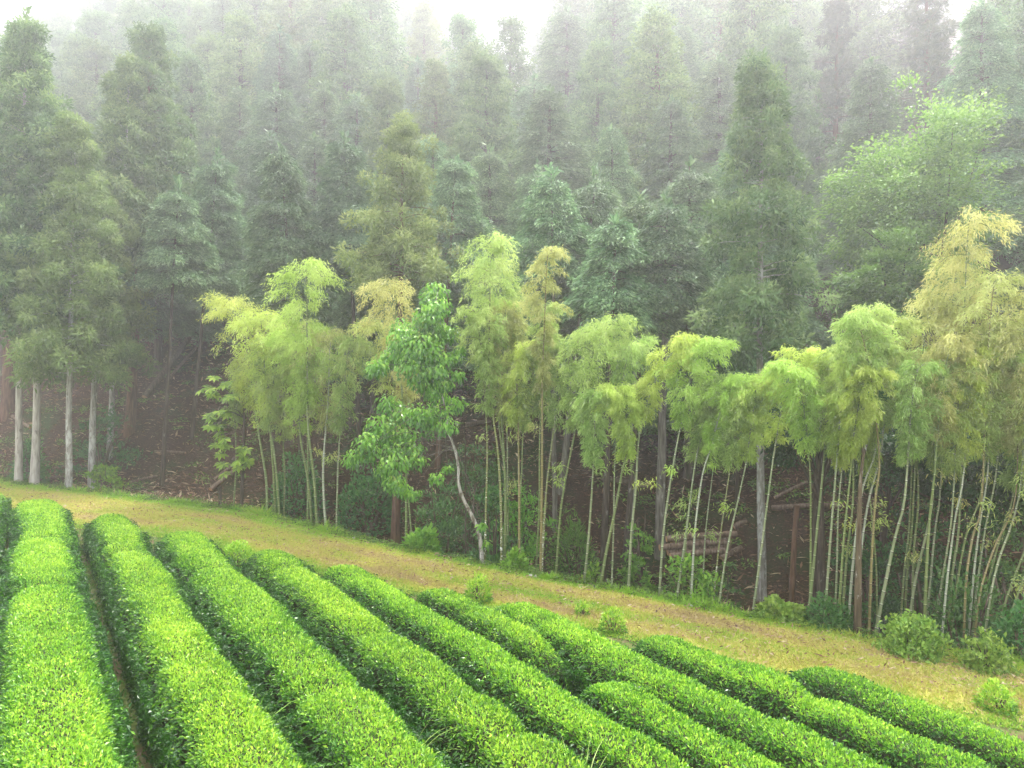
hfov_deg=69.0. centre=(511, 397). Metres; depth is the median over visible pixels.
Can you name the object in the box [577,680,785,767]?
tea hedge
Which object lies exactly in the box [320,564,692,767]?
tea hedge
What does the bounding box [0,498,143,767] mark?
tea hedge
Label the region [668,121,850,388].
cypress
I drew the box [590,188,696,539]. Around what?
cypress
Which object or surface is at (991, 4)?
cedar
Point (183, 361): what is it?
fallen trunk
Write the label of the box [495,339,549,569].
bamboo
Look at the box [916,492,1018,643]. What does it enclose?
shrub
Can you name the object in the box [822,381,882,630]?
bamboo
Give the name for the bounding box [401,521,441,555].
shrub
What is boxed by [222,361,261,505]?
bamboo
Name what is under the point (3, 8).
cedar
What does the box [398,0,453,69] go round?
cedar
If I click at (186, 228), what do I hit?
cypress
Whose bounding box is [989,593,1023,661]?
shrub
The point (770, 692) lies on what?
tea hedge
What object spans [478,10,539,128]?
cedar
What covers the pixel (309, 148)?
cypress
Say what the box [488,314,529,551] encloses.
bamboo
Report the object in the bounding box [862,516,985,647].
shrub
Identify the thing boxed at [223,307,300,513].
bamboo
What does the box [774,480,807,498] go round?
fallen trunk
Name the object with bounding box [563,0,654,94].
cedar
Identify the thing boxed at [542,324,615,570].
bamboo
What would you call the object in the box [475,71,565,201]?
cypress
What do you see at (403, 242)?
cedar
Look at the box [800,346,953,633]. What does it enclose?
broadleaf tree
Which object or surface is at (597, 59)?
cedar
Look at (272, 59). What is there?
cypress
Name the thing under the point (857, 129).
cypress
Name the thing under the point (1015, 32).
cedar
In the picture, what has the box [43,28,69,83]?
cedar
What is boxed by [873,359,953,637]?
bamboo
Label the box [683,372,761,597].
bamboo
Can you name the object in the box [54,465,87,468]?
pole
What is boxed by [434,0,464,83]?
cypress
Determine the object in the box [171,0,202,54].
cedar
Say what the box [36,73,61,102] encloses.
cedar
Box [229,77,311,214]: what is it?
cypress
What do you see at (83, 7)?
cedar
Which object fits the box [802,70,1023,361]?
broadleaf tree
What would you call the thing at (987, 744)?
tea hedge
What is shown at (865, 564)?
shrub
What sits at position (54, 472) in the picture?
pole
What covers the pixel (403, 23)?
cedar
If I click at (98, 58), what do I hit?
cedar
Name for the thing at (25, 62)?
cedar
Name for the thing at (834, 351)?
bamboo
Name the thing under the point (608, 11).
cedar
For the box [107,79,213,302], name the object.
cypress
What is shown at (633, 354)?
bamboo
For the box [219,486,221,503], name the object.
dead tree
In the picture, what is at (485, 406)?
bamboo
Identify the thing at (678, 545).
log
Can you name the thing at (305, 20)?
cedar
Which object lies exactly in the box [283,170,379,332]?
cypress
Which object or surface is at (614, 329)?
bamboo
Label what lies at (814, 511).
dead tree
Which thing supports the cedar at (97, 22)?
on the forest floor
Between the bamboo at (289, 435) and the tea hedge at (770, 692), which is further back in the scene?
the bamboo at (289, 435)
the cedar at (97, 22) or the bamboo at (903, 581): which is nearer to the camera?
the bamboo at (903, 581)
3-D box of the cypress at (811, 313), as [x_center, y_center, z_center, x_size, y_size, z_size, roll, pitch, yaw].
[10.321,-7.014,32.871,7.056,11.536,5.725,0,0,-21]
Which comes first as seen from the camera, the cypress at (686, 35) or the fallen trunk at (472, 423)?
the fallen trunk at (472, 423)
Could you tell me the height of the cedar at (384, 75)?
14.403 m
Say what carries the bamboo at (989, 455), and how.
on the forest floor
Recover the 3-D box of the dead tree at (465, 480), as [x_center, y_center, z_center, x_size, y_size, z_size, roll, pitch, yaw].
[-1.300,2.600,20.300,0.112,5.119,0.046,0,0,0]
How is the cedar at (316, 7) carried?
on the forest floor
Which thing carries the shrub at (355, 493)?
on the forest floor
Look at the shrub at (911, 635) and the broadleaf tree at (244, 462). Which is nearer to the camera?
the shrub at (911, 635)
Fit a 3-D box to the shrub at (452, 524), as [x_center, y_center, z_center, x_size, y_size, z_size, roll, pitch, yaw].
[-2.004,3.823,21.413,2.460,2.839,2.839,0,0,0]
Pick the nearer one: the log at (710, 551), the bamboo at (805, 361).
the bamboo at (805, 361)
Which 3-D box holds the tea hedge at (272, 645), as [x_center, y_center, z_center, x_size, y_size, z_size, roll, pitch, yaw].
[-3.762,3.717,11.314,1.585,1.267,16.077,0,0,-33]
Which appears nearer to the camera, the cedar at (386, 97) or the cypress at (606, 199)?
the cypress at (606, 199)
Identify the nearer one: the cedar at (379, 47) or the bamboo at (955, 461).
the bamboo at (955, 461)
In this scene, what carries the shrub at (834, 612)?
on the forest floor
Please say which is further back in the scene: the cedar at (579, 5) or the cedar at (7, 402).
the cedar at (579, 5)
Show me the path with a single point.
(862, 671)
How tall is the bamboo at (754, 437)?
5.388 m
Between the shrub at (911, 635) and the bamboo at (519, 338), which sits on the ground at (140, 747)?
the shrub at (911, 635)
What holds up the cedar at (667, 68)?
on the forest floor
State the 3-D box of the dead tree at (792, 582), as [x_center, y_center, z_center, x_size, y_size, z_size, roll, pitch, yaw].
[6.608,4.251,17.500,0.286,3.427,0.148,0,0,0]
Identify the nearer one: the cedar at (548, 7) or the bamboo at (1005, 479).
the bamboo at (1005, 479)
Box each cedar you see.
[0,0,9,30]
[0,0,31,32]
[0,6,102,481]
[0,17,6,38]
[0,23,65,422]
[0,97,126,485]
[0,109,144,487]
[18,0,65,22]
[24,186,161,488]
[25,11,49,46]
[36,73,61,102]
[38,6,74,51]
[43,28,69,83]
[48,29,99,121]
[52,0,85,32]
[52,33,93,87]
[55,8,118,89]
[58,38,118,139]
[76,0,97,34]
[80,50,185,460]
[81,79,117,142]
[84,20,215,437]
[86,0,122,47]
[91,0,145,75]
[105,0,192,82]
[106,0,159,42]
[150,15,198,121]
[166,50,237,209]
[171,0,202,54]
[179,0,215,84]
[180,30,233,148]
[189,9,285,156]
[192,0,244,35]
[215,0,279,93]
[237,0,312,94]
[259,0,327,40]
[274,0,365,102]
[292,2,386,154]
[304,0,386,42]
[320,0,425,112]
[329,109,470,545]
[337,76,428,305]
[354,65,411,151]
[376,0,436,57]
[397,0,454,104]
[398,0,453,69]
[412,57,470,160]
[422,9,485,133]
[430,0,463,38]
[430,46,529,218]
[433,36,523,179]
[457,0,515,91]
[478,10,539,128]
[513,0,596,82]
[516,0,577,111]
[526,0,594,89]
[530,0,592,78]
[555,34,638,204]
[559,0,653,178]
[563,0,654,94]
[588,2,719,266]
[629,0,724,87]
[684,47,841,601]
[694,0,750,99]
[703,0,823,200]
[742,0,860,144]
[742,18,856,269]
[802,0,923,147]
[934,0,1023,190]
[969,0,1023,255]
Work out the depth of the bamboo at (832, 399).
14.64 m
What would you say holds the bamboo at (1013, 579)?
on the forest floor
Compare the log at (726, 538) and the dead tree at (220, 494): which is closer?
the log at (726, 538)
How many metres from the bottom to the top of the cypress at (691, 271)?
11.882 m
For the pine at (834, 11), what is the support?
on the forest floor
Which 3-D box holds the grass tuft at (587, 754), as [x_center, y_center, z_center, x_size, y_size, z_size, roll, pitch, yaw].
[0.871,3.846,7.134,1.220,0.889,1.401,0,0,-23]
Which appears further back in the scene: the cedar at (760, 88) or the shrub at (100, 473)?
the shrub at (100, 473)
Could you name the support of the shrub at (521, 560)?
on the forest floor
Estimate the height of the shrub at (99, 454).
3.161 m
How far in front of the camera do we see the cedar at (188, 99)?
47.73 m
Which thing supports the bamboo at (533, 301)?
on the forest floor
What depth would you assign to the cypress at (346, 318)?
32.67 m
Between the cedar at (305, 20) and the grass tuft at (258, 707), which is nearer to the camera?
the grass tuft at (258, 707)
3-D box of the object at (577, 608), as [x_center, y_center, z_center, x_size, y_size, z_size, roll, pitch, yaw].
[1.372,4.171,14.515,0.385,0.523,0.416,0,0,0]
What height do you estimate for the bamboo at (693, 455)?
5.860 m
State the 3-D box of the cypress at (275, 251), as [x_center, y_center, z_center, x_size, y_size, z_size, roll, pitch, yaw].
[-8.556,-2.412,28.840,4.999,14.868,4.902,0,0,0]
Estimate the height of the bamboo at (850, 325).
6.689 m
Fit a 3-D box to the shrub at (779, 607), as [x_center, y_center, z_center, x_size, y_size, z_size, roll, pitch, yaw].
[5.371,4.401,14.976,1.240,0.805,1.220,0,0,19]
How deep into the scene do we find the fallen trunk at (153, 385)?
38.02 m
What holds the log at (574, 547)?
on the forest floor
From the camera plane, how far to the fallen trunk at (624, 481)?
25.50 m
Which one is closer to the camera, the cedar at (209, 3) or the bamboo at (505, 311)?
the bamboo at (505, 311)
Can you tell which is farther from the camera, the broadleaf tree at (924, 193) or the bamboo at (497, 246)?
the broadleaf tree at (924, 193)
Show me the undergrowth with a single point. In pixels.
(470, 557)
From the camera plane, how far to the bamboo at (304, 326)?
24.03 m
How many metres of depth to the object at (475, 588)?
15.19 m
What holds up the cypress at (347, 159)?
on the forest floor
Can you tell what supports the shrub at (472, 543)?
on the forest floor
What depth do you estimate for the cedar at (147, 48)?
33.98 m
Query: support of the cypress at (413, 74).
on the forest floor
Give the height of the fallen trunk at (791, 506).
0.302 m
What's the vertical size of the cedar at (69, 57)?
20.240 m
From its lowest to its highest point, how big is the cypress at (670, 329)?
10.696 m
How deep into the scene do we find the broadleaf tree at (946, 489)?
17.45 m
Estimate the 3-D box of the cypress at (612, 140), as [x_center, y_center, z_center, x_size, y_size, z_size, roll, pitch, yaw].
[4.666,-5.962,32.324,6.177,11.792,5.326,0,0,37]
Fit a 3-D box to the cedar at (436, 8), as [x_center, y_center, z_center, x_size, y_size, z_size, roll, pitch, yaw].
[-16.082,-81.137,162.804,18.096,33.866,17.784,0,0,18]
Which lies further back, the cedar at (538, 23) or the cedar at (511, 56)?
the cedar at (538, 23)
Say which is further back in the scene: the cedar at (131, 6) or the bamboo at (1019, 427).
the cedar at (131, 6)
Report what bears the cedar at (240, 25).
on the forest floor
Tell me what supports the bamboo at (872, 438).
on the forest floor
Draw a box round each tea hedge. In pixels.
[0,493,13,575]
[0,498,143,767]
[80,513,322,767]
[152,530,458,767]
[239,549,605,767]
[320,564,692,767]
[416,587,577,693]
[493,601,891,767]
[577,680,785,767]
[629,634,997,767]
[784,666,1023,767]
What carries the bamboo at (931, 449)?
on the forest floor
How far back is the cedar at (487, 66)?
37.92 m
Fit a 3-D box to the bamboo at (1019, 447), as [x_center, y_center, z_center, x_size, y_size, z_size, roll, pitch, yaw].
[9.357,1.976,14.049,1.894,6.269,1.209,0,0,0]
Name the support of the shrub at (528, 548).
on the forest floor
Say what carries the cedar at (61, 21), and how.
on the forest floor
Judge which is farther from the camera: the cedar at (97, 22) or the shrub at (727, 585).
the cedar at (97, 22)
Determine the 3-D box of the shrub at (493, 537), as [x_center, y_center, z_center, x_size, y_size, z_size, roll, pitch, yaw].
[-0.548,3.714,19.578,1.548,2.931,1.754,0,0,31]
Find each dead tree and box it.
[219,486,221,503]
[462,401,465,557]
[789,505,799,602]
[811,461,817,615]
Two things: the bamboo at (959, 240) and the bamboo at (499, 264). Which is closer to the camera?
the bamboo at (959, 240)
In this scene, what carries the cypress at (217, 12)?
on the forest floor
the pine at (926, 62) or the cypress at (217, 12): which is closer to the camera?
the pine at (926, 62)
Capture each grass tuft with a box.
[170,678,306,734]
[348,716,465,752]
[562,733,608,767]
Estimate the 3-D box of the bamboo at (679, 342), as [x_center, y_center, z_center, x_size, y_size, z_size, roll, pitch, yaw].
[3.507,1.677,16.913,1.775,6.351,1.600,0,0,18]
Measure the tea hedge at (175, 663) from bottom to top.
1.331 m
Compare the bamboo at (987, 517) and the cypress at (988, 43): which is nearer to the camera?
the bamboo at (987, 517)
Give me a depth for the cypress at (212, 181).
33.26 m
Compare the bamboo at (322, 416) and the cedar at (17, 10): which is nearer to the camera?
the bamboo at (322, 416)
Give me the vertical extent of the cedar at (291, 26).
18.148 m
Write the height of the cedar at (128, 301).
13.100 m
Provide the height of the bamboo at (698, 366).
6.139 m
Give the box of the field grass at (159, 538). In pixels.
[4,528,1023,765]
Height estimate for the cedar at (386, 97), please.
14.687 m
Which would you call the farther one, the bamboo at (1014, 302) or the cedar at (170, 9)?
the cedar at (170, 9)
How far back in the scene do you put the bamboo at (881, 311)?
14.61 m
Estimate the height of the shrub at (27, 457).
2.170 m
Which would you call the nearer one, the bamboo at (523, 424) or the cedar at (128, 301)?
the bamboo at (523, 424)
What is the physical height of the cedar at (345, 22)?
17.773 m
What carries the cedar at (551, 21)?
on the forest floor
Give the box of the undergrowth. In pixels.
[0,297,1023,657]
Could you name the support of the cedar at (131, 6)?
on the forest floor
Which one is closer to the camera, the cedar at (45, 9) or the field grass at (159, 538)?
the field grass at (159, 538)
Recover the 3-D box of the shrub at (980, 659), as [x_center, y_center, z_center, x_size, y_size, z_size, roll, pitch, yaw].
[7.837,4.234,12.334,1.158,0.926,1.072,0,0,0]
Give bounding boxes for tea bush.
[224,538,254,567]
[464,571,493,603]
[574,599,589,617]
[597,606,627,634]
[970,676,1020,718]
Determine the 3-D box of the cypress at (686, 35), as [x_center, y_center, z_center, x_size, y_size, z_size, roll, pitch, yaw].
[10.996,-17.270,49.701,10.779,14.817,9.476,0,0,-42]
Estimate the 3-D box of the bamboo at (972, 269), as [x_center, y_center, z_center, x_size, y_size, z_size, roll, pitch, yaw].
[9.207,1.535,15.602,2.142,9.305,1.639,0,0,0]
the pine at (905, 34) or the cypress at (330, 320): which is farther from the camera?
the pine at (905, 34)
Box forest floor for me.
[0,0,1023,642]
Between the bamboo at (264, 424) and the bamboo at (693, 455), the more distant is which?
the bamboo at (264, 424)
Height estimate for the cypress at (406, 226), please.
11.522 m
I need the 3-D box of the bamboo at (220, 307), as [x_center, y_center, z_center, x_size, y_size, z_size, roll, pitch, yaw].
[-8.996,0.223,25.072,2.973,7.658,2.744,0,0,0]
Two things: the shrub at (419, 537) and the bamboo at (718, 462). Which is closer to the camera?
the bamboo at (718, 462)
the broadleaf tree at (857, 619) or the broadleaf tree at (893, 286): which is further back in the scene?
the broadleaf tree at (893, 286)
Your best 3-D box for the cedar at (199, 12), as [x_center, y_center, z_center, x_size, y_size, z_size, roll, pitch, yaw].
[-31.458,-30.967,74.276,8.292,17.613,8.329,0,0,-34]
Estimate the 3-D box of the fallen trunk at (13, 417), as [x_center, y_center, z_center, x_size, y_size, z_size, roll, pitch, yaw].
[-25.578,1.094,38.396,4.831,0.997,0.197,0,0,42]
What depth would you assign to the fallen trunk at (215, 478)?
31.08 m
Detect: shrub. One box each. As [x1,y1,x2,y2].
[7,438,51,483]
[50,402,152,475]
[77,460,128,491]
[261,449,331,523]
[333,461,404,536]
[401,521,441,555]
[411,482,474,559]
[419,440,530,556]
[467,484,517,565]
[486,481,571,570]
[496,546,535,572]
[545,508,602,583]
[580,554,602,585]
[616,513,658,591]
[663,553,733,608]
[707,561,743,610]
[753,593,806,624]
[803,590,853,635]
[805,528,918,634]
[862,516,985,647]
[871,608,963,664]
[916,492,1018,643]
[920,565,1018,650]
[951,626,1023,678]
[966,478,1023,652]
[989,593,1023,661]
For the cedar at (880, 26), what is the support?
on the forest floor
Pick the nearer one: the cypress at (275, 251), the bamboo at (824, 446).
the bamboo at (824, 446)
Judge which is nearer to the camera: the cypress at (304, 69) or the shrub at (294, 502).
the shrub at (294, 502)
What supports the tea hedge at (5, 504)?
on the ground at (140, 747)
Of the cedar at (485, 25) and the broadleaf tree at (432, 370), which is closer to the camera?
the broadleaf tree at (432, 370)
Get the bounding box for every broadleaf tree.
[195,375,256,505]
[338,282,493,564]
[733,349,907,622]
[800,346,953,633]
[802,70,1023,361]
[821,222,971,487]
[853,383,891,633]
[870,372,1023,644]
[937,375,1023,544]
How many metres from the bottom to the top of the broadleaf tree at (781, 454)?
7.602 m
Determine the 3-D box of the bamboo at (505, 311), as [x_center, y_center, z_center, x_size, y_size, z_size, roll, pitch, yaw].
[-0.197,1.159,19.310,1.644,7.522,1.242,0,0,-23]
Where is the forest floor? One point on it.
(778, 568)
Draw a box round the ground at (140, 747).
[4,526,1023,767]
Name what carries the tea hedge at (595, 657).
on the ground at (140, 747)
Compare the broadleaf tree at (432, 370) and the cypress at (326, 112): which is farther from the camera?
the cypress at (326, 112)
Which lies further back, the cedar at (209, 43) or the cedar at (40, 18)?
the cedar at (40, 18)
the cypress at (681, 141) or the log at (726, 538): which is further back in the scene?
the cypress at (681, 141)
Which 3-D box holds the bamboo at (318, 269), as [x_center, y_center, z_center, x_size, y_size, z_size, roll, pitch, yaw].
[-6.234,-0.085,22.436,2.598,8.505,2.529,0,0,-14]
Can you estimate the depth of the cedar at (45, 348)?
27.56 m
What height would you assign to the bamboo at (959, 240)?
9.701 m
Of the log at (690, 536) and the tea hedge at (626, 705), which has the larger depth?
the log at (690, 536)
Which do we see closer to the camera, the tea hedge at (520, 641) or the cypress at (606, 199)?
the tea hedge at (520, 641)
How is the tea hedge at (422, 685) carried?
on the ground at (140, 747)
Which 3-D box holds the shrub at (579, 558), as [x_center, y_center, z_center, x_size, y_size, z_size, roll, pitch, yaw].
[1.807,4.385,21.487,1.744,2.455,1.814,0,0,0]
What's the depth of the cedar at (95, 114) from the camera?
53.35 m
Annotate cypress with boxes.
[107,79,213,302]
[122,126,240,375]
[125,174,226,486]
[153,147,254,440]
[174,153,266,339]
[191,0,235,69]
[195,84,259,209]
[201,130,311,334]
[226,142,354,511]
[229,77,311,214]
[247,20,308,151]
[254,130,362,347]
[281,38,326,154]
[283,129,403,469]
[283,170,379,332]
[297,81,340,239]
[306,91,383,199]
[313,170,415,413]
[341,133,484,403]
[363,140,458,328]
[373,9,400,66]
[398,153,504,468]
[401,54,432,126]
[419,142,541,385]
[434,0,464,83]
[450,84,602,329]
[464,158,598,409]
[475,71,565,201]
[499,161,605,531]
[510,3,602,157]
[517,163,627,494]
[519,178,668,431]
[559,212,670,581]
[587,122,643,221]
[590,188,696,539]
[592,155,780,479]
[610,185,732,559]
[614,235,694,560]
[632,22,715,181]
[634,94,713,291]
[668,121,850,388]
[682,51,743,213]
[690,253,773,499]
[696,113,828,324]
[794,54,916,293]
[807,0,890,88]
[913,0,1023,298]
[973,173,1023,337]
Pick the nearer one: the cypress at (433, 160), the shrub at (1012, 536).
the shrub at (1012, 536)
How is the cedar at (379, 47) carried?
on the forest floor
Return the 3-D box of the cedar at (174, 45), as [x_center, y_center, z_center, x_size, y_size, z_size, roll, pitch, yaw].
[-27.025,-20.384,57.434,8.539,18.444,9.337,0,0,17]
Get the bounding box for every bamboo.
[194,290,275,509]
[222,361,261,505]
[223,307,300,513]
[241,334,315,515]
[257,363,301,515]
[259,324,338,523]
[260,256,347,525]
[281,317,334,521]
[285,325,364,522]
[314,332,375,526]
[347,315,418,545]
[349,275,422,542]
[449,228,526,562]
[449,301,507,562]
[462,254,532,553]
[479,297,531,560]
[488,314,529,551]
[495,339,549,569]
[509,341,564,547]
[517,244,573,571]
[522,300,565,569]
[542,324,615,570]
[548,311,644,573]
[569,388,625,581]
[590,381,656,584]
[602,332,659,586]
[627,330,703,586]
[652,334,740,597]
[667,370,735,596]
[669,393,720,589]
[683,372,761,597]
[698,402,742,590]
[712,388,777,603]
[713,374,784,603]
[752,343,831,609]
[755,356,829,589]
[803,350,844,621]
[810,337,873,616]
[813,357,865,618]
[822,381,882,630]
[827,311,910,633]
[833,364,899,630]
[837,398,892,637]
[843,300,906,625]
[861,312,928,549]
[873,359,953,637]
[881,352,931,615]
[888,293,972,610]
[890,345,939,616]
[903,330,992,616]
[904,253,1009,614]
[909,360,975,614]
[911,205,1023,643]
[921,364,995,619]
[936,267,1023,647]
[941,341,1006,638]
[948,346,1023,644]
[957,324,1017,648]
[971,311,1023,647]
[974,338,1023,637]
[980,366,1023,636]
[982,289,1023,633]
[997,442,1023,629]
[998,387,1023,656]
[1004,467,1023,628]
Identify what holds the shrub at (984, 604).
on the forest floor
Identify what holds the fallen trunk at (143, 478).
on the forest floor
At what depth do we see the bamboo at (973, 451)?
14.08 m
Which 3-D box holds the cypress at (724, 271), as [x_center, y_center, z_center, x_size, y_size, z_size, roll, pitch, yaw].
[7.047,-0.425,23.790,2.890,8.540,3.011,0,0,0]
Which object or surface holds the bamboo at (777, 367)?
on the forest floor
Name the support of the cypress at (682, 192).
on the forest floor
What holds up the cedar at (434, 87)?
on the forest floor
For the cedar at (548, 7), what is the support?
on the forest floor
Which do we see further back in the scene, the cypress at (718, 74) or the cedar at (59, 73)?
the cedar at (59, 73)
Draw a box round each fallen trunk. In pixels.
[10,414,31,428]
[129,475,157,482]
[142,336,191,397]
[154,450,185,453]
[170,339,203,378]
[209,466,238,490]
[213,462,237,480]
[466,419,489,426]
[601,476,652,488]
[772,503,845,509]
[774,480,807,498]
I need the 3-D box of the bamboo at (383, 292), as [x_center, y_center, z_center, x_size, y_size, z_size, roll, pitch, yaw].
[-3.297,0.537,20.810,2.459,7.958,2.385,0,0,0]
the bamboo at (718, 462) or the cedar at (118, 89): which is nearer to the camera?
the bamboo at (718, 462)
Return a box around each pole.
[49,474,83,478]
[50,469,86,473]
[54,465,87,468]
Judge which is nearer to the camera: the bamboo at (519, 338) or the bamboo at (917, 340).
the bamboo at (917, 340)
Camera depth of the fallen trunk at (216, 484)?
30.43 m
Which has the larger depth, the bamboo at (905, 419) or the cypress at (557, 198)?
the cypress at (557, 198)
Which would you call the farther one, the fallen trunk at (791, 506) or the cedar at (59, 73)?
the cedar at (59, 73)
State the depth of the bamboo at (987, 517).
14.15 m
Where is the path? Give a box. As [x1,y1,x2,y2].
[0,486,1023,722]
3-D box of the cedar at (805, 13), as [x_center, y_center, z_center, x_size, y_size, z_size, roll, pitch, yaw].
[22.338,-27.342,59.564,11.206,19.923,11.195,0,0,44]
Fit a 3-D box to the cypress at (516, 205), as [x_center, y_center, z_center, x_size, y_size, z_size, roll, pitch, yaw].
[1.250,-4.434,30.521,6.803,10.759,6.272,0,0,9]
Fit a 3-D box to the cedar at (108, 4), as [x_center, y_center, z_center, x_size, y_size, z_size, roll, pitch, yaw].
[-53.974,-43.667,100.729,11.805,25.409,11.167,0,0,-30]
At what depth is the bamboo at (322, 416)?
22.65 m
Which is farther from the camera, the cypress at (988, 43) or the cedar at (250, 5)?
the cedar at (250, 5)
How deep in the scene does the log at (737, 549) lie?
22.12 m
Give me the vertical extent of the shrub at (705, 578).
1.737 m
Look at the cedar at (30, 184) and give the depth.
27.89 m
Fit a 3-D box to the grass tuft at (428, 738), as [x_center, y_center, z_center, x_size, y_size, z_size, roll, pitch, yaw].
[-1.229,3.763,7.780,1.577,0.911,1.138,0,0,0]
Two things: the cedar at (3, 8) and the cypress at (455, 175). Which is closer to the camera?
the cypress at (455, 175)
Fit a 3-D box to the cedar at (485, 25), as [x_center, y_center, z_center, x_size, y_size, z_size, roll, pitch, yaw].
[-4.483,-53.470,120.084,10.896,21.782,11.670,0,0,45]
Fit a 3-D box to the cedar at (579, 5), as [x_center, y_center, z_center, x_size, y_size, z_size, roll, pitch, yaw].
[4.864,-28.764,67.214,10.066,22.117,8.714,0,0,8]
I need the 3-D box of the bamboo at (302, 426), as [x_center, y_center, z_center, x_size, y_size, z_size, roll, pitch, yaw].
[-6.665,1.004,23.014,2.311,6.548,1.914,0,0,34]
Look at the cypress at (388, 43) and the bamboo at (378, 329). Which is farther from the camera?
the cypress at (388, 43)
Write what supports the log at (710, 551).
on the forest floor
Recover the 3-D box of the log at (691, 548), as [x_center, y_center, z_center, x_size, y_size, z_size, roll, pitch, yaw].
[4.749,3.869,18.919,1.678,0.244,0.167,0,0,-8]
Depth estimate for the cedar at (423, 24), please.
75.14 m
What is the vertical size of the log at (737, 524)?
0.356 m
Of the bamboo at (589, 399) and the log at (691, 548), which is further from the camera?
the log at (691, 548)
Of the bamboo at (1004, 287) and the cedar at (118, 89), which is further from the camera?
the cedar at (118, 89)
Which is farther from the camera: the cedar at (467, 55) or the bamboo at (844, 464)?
the cedar at (467, 55)
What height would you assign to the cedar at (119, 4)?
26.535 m
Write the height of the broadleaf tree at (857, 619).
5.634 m
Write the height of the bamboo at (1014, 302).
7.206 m
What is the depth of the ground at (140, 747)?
10.64 m
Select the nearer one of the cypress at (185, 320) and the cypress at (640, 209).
the cypress at (640, 209)
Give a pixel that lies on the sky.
(498, 7)
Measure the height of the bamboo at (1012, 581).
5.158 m
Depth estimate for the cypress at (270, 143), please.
40.10 m
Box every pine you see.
[807,0,887,232]
[849,0,961,132]
[874,0,962,163]
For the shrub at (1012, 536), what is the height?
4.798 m
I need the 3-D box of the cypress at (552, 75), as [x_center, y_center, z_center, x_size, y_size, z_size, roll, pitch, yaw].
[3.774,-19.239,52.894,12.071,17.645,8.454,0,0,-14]
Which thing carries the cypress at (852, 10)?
on the forest floor
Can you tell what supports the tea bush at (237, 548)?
on the ground at (140, 747)
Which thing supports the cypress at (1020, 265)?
on the forest floor
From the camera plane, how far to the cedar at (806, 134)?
36.94 m
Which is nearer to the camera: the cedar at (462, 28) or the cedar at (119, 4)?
the cedar at (462, 28)
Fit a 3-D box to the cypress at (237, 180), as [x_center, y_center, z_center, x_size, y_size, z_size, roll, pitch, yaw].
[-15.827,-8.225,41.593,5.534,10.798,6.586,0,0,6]
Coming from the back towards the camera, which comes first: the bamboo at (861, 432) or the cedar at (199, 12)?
the cedar at (199, 12)
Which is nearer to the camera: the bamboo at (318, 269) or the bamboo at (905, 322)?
the bamboo at (905, 322)
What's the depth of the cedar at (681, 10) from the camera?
58.54 m
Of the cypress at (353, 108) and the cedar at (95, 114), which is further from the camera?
the cedar at (95, 114)
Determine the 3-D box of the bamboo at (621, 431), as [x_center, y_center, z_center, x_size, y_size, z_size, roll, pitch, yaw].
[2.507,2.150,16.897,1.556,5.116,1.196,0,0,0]
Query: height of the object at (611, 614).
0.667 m
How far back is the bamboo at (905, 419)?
15.31 m
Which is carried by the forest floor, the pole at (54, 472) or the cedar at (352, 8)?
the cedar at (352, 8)
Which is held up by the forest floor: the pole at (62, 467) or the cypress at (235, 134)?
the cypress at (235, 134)
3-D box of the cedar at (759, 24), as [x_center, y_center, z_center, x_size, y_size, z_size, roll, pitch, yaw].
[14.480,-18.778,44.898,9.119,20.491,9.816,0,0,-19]
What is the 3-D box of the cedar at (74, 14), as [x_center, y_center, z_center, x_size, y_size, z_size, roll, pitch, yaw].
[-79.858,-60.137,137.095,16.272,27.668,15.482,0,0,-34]
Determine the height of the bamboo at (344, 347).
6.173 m
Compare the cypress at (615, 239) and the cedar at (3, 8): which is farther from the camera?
the cedar at (3, 8)
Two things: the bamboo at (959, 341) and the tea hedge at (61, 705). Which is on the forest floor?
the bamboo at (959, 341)
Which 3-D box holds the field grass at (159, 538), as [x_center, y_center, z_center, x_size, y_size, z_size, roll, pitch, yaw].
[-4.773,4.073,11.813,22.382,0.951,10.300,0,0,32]
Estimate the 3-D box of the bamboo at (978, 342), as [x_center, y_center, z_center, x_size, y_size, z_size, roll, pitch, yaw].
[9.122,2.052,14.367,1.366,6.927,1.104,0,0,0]
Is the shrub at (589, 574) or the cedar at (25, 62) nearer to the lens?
the shrub at (589, 574)
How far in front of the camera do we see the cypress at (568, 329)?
27.79 m
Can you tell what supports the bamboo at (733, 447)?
on the forest floor
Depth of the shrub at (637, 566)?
20.94 m
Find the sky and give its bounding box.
[10,0,964,63]
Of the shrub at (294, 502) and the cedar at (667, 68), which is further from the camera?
the cedar at (667, 68)
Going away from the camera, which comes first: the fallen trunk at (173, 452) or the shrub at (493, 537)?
the shrub at (493, 537)
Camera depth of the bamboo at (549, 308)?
18.61 m
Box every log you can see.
[572,546,599,552]
[658,539,726,550]
[665,531,737,541]
[666,544,730,554]
[669,548,725,559]
[670,537,728,542]
[719,545,742,560]
[733,518,747,529]
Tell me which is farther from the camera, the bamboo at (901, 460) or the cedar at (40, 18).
the cedar at (40, 18)
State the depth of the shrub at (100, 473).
29.09 m

